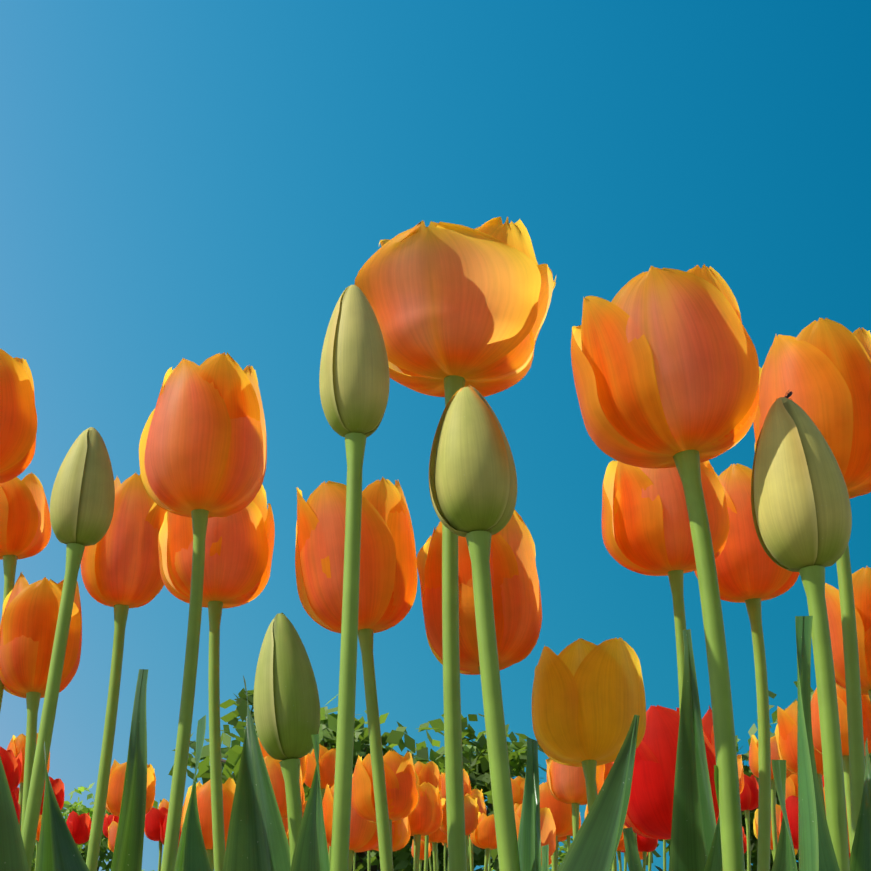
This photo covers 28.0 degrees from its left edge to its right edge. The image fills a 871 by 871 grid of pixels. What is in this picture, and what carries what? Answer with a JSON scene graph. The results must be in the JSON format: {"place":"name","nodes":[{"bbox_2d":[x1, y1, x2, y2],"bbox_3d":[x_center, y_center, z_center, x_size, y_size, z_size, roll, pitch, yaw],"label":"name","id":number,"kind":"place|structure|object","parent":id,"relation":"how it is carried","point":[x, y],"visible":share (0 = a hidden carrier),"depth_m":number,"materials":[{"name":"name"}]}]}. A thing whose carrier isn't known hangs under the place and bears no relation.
{"place":"outdoors","nodes":[
{"label":"outdoors","id":0,"kind":"place"},
{"bbox_2d":[0,0,870,870],"label":"sky","id":1,"kind":"structure","parent":0,"point":[195,181],"materials":[{"name":"blue"}]},
{"bbox_3d":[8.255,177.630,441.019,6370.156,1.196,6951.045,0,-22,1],"label":"ground","id":2,"kind":"structure","parent":0,"visible":0},
{"bbox_2d":[0,746,21,791],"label":"tulip","id":3,"kind":"object","parent":2,"relation":"on","point":[12,764],"visible":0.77,"depth_m":2.62,"materials":[{"name":"red plant"}]},
{"bbox_2d":[13,787,18,801],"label":"tulip","id":4,"kind":"object","parent":2,"relation":"on","point":[16,791],"visible":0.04,"depth_m":4.24,"materials":[{"name":"red plant"}]},
{"bbox_2d":[11,792,20,822],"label":"tulip","id":5,"kind":"object","parent":2,"relation":"on","point":[17,805],"visible":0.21,"depth_m":2.65,"materials":[{"name":"red plant"}]},
{"bbox_2d":[0,349,36,482],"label":"tulip","id":6,"kind":"object","parent":2,"relation":"on","point":[18,422],"visible":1,"depth_m":1.00,"materials":[{"name":"orange plant"}]},
{"bbox_2d":[0,472,50,710],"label":"tulip","id":7,"kind":"object","parent":2,"relation":"on","point":[25,526],"visible":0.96,"depth_m":1.29,"materials":[{"name":"orange plant"}]},
{"bbox_2d":[7,733,49,829],"bbox_3d":[-0.659,0.714,2.708,0.072,0.514,0.103,-6,-23,15],"label":"tulip","id":8,"kind":"object","parent":2,"relation":"on","point":[16,745],"visible":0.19,"depth_m":2.78,"materials":[{"name":"orange plant"}]},
{"bbox_2d":[35,815,41,870],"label":"tulip","id":9,"kind":"object","parent":2,"relation":"on","point":[37,842],"visible":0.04,"depth_m":5.49,"materials":[{"name":"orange plant"}]},
{"bbox_2d":[36,818,41,841],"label":"tulip","id":10,"kind":"object","parent":2,"relation":"on","point":[38,830],"visible":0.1,"depth_m":4.38,"materials":[{"name":"orange plant"}]},
{"bbox_2d":[0,572,81,834],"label":"tulip","id":11,"kind":"object","parent":2,"relation":"on","point":[29,618],"visible":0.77,"depth_m":1.24,"materials":[{"name":"orange plant"}]},
{"bbox_2d":[40,776,63,814],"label":"tulip","id":12,"kind":"object","parent":2,"relation":"on","point":[57,786],"visible":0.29,"depth_m":3.12,"materials":[{"name":"red plant"}]},
{"bbox_2d":[22,427,114,870],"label":"tulip bud","id":13,"kind":"object","parent":2,"relation":"on","point":[82,500],"visible":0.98,"depth_m":0.94,"materials":[{"name":"green plant"}]},
{"bbox_2d":[66,811,91,845],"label":"tulip","id":14,"kind":"object","parent":2,"relation":"on","point":[79,826],"visible":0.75,"depth_m":4.50,"materials":[{"name":"red plant"}]},
{"bbox_2d":[31,782,161,870],"bbox_3d":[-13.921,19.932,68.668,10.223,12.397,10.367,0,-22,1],"label":"bush","id":15,"kind":"object","parent":2,"relation":"on","point":[79,808],"visible":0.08,"depth_m":66.86,"materials":[{"name":"green plant"}]},
{"bbox_2d":[103,813,111,837],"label":"tulip","id":16,"kind":"object","parent":2,"relation":"on","point":[107,821],"visible":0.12,"depth_m":5.09,"materials":[{"name":"red plant"}]},
{"bbox_2d":[108,821,117,851],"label":"tulip","id":17,"kind":"object","parent":2,"relation":"on","point":[112,829],"visible":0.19,"depth_m":3.84,"materials":[{"name":"orange plant"}]},
{"bbox_2d":[111,815,118,822],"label":"tulip","id":18,"kind":"object","parent":2,"relation":"on","point":[115,818],"visible":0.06,"depth_m":4.01,"materials":[{"name":"red plant"}]},
{"bbox_2d":[81,473,166,870],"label":"tulip","id":19,"kind":"object","parent":2,"relation":"on","point":[120,571],"visible":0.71,"depth_m":1.24,"materials":[{"name":"orange plant"}]},
{"bbox_2d":[106,759,155,816],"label":"tulip","id":20,"kind":"object","parent":2,"relation":"on","point":[115,787],"visible":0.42,"depth_m":2.47,"materials":[{"name":"orange plant"}]},
{"bbox_2d":[144,807,167,870],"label":"tulip","id":21,"kind":"object","parent":2,"relation":"on","point":[154,818],"visible":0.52,"depth_m":4.21,"materials":[{"name":"red plant"}]},
{"bbox_2d":[158,798,168,808],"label":"tulip","id":22,"kind":"object","parent":2,"relation":"on","point":[164,803],"visible":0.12,"depth_m":4.64,"materials":[{"name":"orange plant"}]},
{"bbox_2d":[160,814,167,844],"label":"tulip","id":23,"kind":"object","parent":2,"relation":"on","point":[162,834],"visible":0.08,"depth_m":4.18,"materials":[{"name":"red plant"}]},
{"bbox_2d":[139,352,266,870],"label":"tulip","id":24,"kind":"object","parent":2,"relation":"on","point":[203,450],"visible":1,"depth_m":0.98,"materials":[{"name":"orange plant"}]},
{"bbox_2d":[181,778,235,870],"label":"tulip","id":25,"kind":"object","parent":2,"relation":"on","point":[203,792],"visible":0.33,"depth_m":1.88,"materials":[{"name":"orange plant"}]},
{"bbox_2d":[158,485,274,870],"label":"tulip","id":26,"kind":"object","parent":2,"relation":"on","point":[239,546],"visible":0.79,"depth_m":1.10,"materials":[{"name":"orange plant"}]},
{"bbox_2d":[258,738,306,784],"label":"tulip","id":27,"kind":"object","parent":2,"relation":"on","point":[303,762],"visible":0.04,"depth_m":2.39,"materials":[{"name":"orange plant"}]},
{"bbox_2d":[264,756,301,819],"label":"tulip","id":28,"kind":"object","parent":2,"relation":"on","point":[273,767],"visible":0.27,"depth_m":2.03,"materials":[{"name":"orange plant"}]},
{"bbox_2d":[282,818,288,835],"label":"tulip","id":29,"kind":"object","parent":2,"relation":"on","point":[285,822],"depth_m":2.58,"materials":[{"name":"orange plant"}]},
{"bbox_2d":[253,613,319,864],"bbox_3d":[-0.069,0.230,0.763,0.031,0.316,0.030,-20,-30,41],"label":"tulip bud","id":30,"kind":"object","parent":2,"relation":"on","point":[286,703],"visible":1,"depth_m":0.79,"materials":[{"name":"green plant"}]},
{"bbox_2d":[288,785,304,838],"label":"tulip","id":31,"kind":"object","parent":2,"relation":"on","point":[303,799],"visible":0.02,"depth_m":3.21,"materials":[{"name":"orange plant"}]},
{"bbox_2d":[304,744,335,801],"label":"tulip","id":32,"kind":"object","parent":2,"relation":"on","point":[327,758],"visible":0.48,"depth_m":2.83,"materials":[{"name":"orange plant"}]},
{"bbox_2d":[329,846,330,861],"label":"tulip","id":33,"kind":"object","parent":2,"relation":"on","point":[329,853],"depth_m":3.38,"materials":[{"name":"green plant"}]},
{"bbox_2d":[322,784,378,870],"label":"tulip","id":34,"kind":"object","parent":2,"relation":"on","point":[363,835],"visible":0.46,"depth_m":1.88,"materials":[{"name":"orange plant"}]},
{"bbox_2d":[353,852,355,870],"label":"tulip","id":35,"kind":"object","parent":2,"relation":"on","point":[354,861],"visible":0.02,"depth_m":7.41,"materials":[{"name":"green plant"}]},
{"bbox_2d":[319,285,389,870],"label":"tulip bud","id":36,"kind":"object","parent":2,"relation":"on","point":[354,380],"visible":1,"depth_m":0.79,"materials":[{"name":"green plant"}]},
{"bbox_2d":[295,477,417,870],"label":"tulip","id":37,"kind":"object","parent":2,"relation":"on","point":[388,580],"visible":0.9,"depth_m":1.08,"materials":[{"name":"orange plant"}]},
{"bbox_2d":[168,688,546,870],"bbox_3d":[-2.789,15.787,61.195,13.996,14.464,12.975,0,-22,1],"label":"bush","id":38,"kind":"object","parent":2,"relation":"on","point":[476,766],"visible":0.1,"depth_m":60.86,"materials":[{"name":"green plant"}]},
{"bbox_2d":[367,850,370,870],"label":"tulip","id":39,"kind":"object","parent":2,"relation":"on","point":[368,861],"depth_m":4.08,"materials":[{"name":"green plant"}]},
{"bbox_2d":[351,750,419,856],"bbox_3d":[-0.052,0.491,1.543,0.077,0.420,0.074,0,-22,1],"label":"tulip","id":40,"kind":"object","parent":2,"relation":"on","point":[402,789],"visible":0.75,"depth_m":1.58,"materials":[{"name":"orange plant"}]},
{"bbox_2d":[373,816,410,851],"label":"tulip","id":41,"kind":"object","parent":2,"relation":"on","point":[401,832],"visible":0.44,"depth_m":2.42,"materials":[{"name":"orange plant"}]},
{"bbox_2d":[411,840,430,870],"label":"tulip","id":42,"kind":"object","parent":2,"relation":"on","point":[422,849],"visible":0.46,"depth_m":6.42,"materials":[{"name":"orange plant"}]},
{"bbox_2d":[408,782,442,870],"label":"tulip","id":43,"kind":"object","parent":2,"relation":"on","point":[425,817],"visible":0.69,"depth_m":2.47,"materials":[{"name":"orange plant"}]},
{"bbox_2d":[421,839,431,870],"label":"tulip","id":44,"kind":"object","parent":2,"relation":"on","point":[430,857],"visible":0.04,"depth_m":6.84,"materials":[{"name":"green plant"}]},
{"bbox_2d":[414,761,440,870],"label":"tulip","id":45,"kind":"object","parent":2,"relation":"on","point":[429,772],"visible":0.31,"depth_m":3.36,"materials":[{"name":"orange plant"}]},
{"bbox_2d":[421,828,446,870],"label":"tulip","id":46,"kind":"object","parent":2,"relation":"on","point":[437,836],"visible":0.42,"depth_m":3.97,"materials":[{"name":"orange plant"}]},
{"bbox_2d":[0,616,870,870],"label":"tulip leaves","id":47,"kind":"object","parent":2,"relation":"on","point":[257,839],"visible":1,"depth_m":0.74,"materials":[{"name":"green plant"}]},
{"bbox_2d":[436,843,438,870],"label":"tulip","id":48,"kind":"object","parent":2,"relation":"on","point":[437,858],"visible":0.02,"depth_m":4.56,"materials":[{"name":"green plant"}]},
{"bbox_2d":[441,839,447,870],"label":"tulip","id":49,"kind":"object","parent":2,"relation":"on","point":[445,842],"visible":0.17,"depth_m":6.71,"materials":[{"name":"green plant"}]},
{"bbox_2d":[354,217,555,870],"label":"tulip","id":50,"kind":"object","parent":2,"relation":"on","point":[456,307],"visible":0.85,"depth_m":0.87,"materials":[{"name":"orange plant"}]},
{"bbox_2d":[440,769,470,798],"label":"tulip","id":51,"kind":"object","parent":2,"relation":"on","point":[466,784],"visible":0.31,"depth_m":3.65,"materials":[{"name":"orange plant"}]},
{"bbox_2d":[440,795,478,835],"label":"tulip","id":52,"kind":"object","parent":2,"relation":"on","point":[471,808],"visible":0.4,"depth_m":3.38,"materials":[{"name":"orange plant"}]},
{"bbox_2d":[468,835,469,863],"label":"tulip","id":53,"kind":"object","parent":2,"relation":"on","point":[468,851],"depth_m":3.83,"materials":[{"name":"green plant"}]},
{"bbox_2d":[429,385,520,870],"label":"tulip bud","id":54,"kind":"object","parent":2,"relation":"on","point":[472,482],"visible":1,"depth_m":0.77,"materials":[{"name":"green plant"}]},
{"bbox_2d":[466,788,483,870],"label":"tulip","id":55,"kind":"object","parent":2,"relation":"on","point":[474,791],"visible":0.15,"depth_m":3.80,"materials":[{"name":"orange plant"}]},
{"bbox_2d":[465,793,486,870],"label":"tulip","id":56,"kind":"object","parent":2,"relation":"on","point":[481,804],"visible":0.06,"depth_m":3.61,"materials":[{"name":"orange plant"}]},
{"bbox_2d":[416,509,548,870],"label":"tulip","id":57,"kind":"object","parent":2,"relation":"on","point":[517,604],"visible":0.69,"depth_m":1.09,"materials":[{"name":"orange plant"}]},
{"bbox_2d":[470,812,496,870],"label":"tulip","id":58,"kind":"object","parent":2,"relation":"on","point":[483,835],"visible":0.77,"depth_m":3.52,"materials":[{"name":"orange plant"}]},
{"bbox_2d":[488,849,490,870],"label":"tulip","id":59,"kind":"object","parent":2,"relation":"on","point":[489,861],"visible":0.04,"depth_m":5.89,"materials":[{"name":"green plant"}]},
{"bbox_2d":[511,776,524,804],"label":"tulip","id":60,"kind":"object","parent":2,"relation":"on","point":[517,783],"visible":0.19,"depth_m":3.80,"materials":[{"name":"orange plant"}]},
{"bbox_2d":[514,803,555,861],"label":"tulip","id":61,"kind":"object","parent":2,"relation":"on","point":[548,829],"visible":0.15,"depth_m":2.22,"materials":[{"name":"orange plant"}]},
{"bbox_2d":[482,838,611,870],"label":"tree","id":62,"kind":"object","parent":2,"relation":"on","point":[561,855],"visible":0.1,"depth_m":72.12,"materials":[{"name":"green plant"}]},
{"bbox_2d":[539,782,572,870],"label":"tulip","id":63,"kind":"object","parent":2,"relation":"on","point":[561,812],"visible":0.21,"depth_m":2.46,"materials":[{"name":"orange plant"}]},
{"bbox_2d":[557,836,566,869],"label":"tulip","id":64,"kind":"object","parent":2,"relation":"on","point":[561,839],"visible":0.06,"depth_m":4.50,"materials":[{"name":"orange plant"}]},
{"bbox_2d":[566,812,580,850],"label":"tulip","id":65,"kind":"object","parent":2,"relation":"on","point":[568,840],"visible":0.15,"depth_m":4.49,"materials":[{"name":"green plant"}]},
{"bbox_2d":[546,758,604,839],"bbox_3d":[0.165,0.593,1.996,0.090,0.485,0.092,10,-24,-24],"label":"tulip","id":66,"kind":"object","parent":2,"relation":"on","point":[566,784],"visible":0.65,"depth_m":2.06,"materials":[{"name":"orange plant"}]},
{"bbox_2d":[584,804,587,817],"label":"tulip","id":67,"kind":"object","parent":2,"relation":"on","point":[586,811],"visible":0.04,"depth_m":3.96,"materials":[{"name":"orange plant"}]},
{"bbox_2d":[532,638,645,811],"bbox_3d":[0.099,0.308,1.059,0.074,0.391,0.105,0,-22,1],"label":"tulip","id":68,"kind":"object","parent":2,"relation":"on","point":[588,701],"visible":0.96,"depth_m":1.10,"materials":[{"name":"yellow plant"}]},
{"bbox_2d":[604,762,611,781],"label":"tulip","id":69,"kind":"object","parent":2,"relation":"on","point":[608,766],"visible":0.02,"depth_m":2.58,"materials":[{"name":"orange plant"}]},
{"bbox_2d":[612,824,624,870],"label":"tulip","id":70,"kind":"object","parent":2,"relation":"on","point":[614,866],"depth_m":2.55,"materials":[{"name":"green plant"}]},
{"bbox_2d":[616,825,627,870],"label":"tulip","id":71,"kind":"object","parent":2,"relation":"on","point":[621,846],"visible":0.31,"depth_m":4.31,"materials":[{"name":"orange plant"}]},
{"bbox_2d":[621,850,626,870],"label":"tulip","id":72,"kind":"object","parent":2,"relation":"on","point":[625,863],"visible":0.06,"depth_m":4.83,"materials":[{"name":"green plant"}]},
{"bbox_2d":[638,851,647,859],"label":"tulip","id":73,"kind":"object","parent":2,"relation":"on","point":[641,855],"visible":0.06,"depth_m":5.45,"materials":[{"name":"orange plant"}]},
{"bbox_2d":[637,835,657,870],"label":"tulip","id":74,"kind":"object","parent":2,"relation":"on","point":[645,845],"visible":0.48,"depth_m":4.32,"materials":[{"name":"red plant"}]},
{"bbox_2d":[648,852,651,870],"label":"tulip","id":75,"kind":"object","parent":2,"relation":"on","point":[650,861],"visible":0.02,"depth_m":4.63,"materials":[{"name":"green plant"}]},
{"bbox_2d":[663,840,665,870],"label":"tulip","id":76,"kind":"object","parent":2,"relation":"on","point":[664,855],"visible":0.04,"depth_m":4.12,"materials":[{"name":"green plant"}]},
{"bbox_2d":[571,264,758,870],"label":"tulip","id":77,"kind":"object","parent":2,"relation":"on","point":[665,365],"visible":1,"depth_m":0.78,"materials":[{"name":"orange plant"}]},
{"bbox_2d":[612,705,718,839],"bbox_3d":[0.177,0.389,1.254,0.089,0.399,0.093,0,-22,1],"label":"tulip","id":78,"kind":"object","parent":2,"relation":"on","point":[649,810],"visible":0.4,"depth_m":1.27,"materials":[{"name":"red plant"}]},
{"bbox_2d":[602,460,729,709],"bbox_3d":[0.142,0.234,1.009,0.078,0.492,0.076,0,-22,1],"label":"tulip","id":79,"kind":"object","parent":2,"relation":"on","point":[646,529],"visible":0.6,"depth_m":1.06,"materials":[{"name":"orange plant"}]},
{"bbox_2d":[623,463,799,870],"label":"tulip","id":80,"kind":"object","parent":2,"relation":"on","point":[751,575],"visible":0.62,"depth_m":1.12,"materials":[{"name":"orange plant"}]},
{"bbox_2d":[737,754,743,793],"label":"tulip","id":81,"kind":"object","parent":2,"relation":"on","point":[740,773],"visible":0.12,"depth_m":2.44,"materials":[{"name":"orange plant"}]},
{"bbox_2d":[743,833,746,853],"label":"tulip","id":82,"kind":"object","parent":2,"relation":"on","point":[745,843],"visible":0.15,"depth_m":5.51,"materials":[{"name":"red plant"}]},
{"bbox_2d":[740,774,758,870],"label":"tulip","id":83,"kind":"object","parent":2,"relation":"on","point":[749,797],"visible":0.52,"depth_m":3.77,"materials":[{"name":"red plant"}]},
{"bbox_2d":[646,681,870,870],"bbox_3d":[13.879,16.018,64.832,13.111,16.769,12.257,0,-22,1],"label":"bush","id":84,"kind":"object","parent":2,"relation":"on","point":[749,773],"depth_m":64.07,"materials":[{"name":"green plant"}]},
{"bbox_2d":[753,818,773,861],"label":"tulip","id":85,"kind":"object","parent":2,"relation":"on","point":[754,829],"visible":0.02,"depth_m":3.57,"materials":[{"name":"yellow plant"}]},
{"bbox_2d":[755,804,780,849],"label":"tulip","id":86,"kind":"object","parent":2,"relation":"on","point":[778,809],"visible":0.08,"depth_m":3.15,"materials":[{"name":"orange plant"}]},
{"bbox_2d":[749,735,791,857],"bbox_3d":[0.503,0.679,2.516,0.075,0.507,0.069,-14,-26,30],"label":"tulip","id":87,"kind":"object","parent":2,"relation":"on","point":[753,759],"visible":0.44,"depth_m":2.58,"materials":[{"name":"orange plant"}]},
{"bbox_2d":[779,795,798,849],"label":"tulip","id":88,"kind":"object","parent":2,"relation":"on","point":[791,801],"visible":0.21,"depth_m":2.24,"materials":[{"name":"red plant"}]},
{"bbox_2d":[785,774,797,799],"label":"tulip","id":89,"kind":"object","parent":2,"relation":"on","point":[792,784],"visible":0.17,"depth_m":3.44,"materials":[{"name":"orange plant"}]},
{"bbox_2d":[775,701,825,815],"bbox_3d":[0.371,0.495,1.661,0.077,0.485,0.077,0,-22,1],"label":"tulip","id":90,"kind":"object","parent":2,"relation":"on","point":[786,730],"visible":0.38,"depth_m":1.72,"materials":[{"name":"orange plant"}]},
{"bbox_2d":[751,397,851,870],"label":"tulip bud","id":91,"kind":"object","parent":2,"relation":"on","point":[801,509],"visible":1,"depth_m":0.75,"materials":[{"name":"green plant"}]},
{"bbox_2d":[753,318,870,844],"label":"tulip","id":92,"kind":"object","parent":2,"relation":"on","point":[820,368],"visible":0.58,"depth_m":0.92,"materials":[{"name":"orange plant"}]},
{"bbox_2d":[823,787,849,852],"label":"tulip","id":93,"kind":"object","parent":2,"relation":"on","point":[846,812],"depth_m":1.79,"materials":[{"name":"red plant"}]},
{"bbox_2d":[811,685,870,853],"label":"tulip","id":94,"kind":"object","parent":2,"relation":"on","point":[842,709],"visible":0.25,"depth_m":1.49,"materials":[{"name":"orange plant"}]},
{"bbox_2d":[825,566,870,701],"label":"tulip","id":95,"kind":"object","parent":2,"relation":"on","point":[861,579],"visible":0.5,"depth_m":1.23,"materials":[{"name":"orange plant"}]}
]}

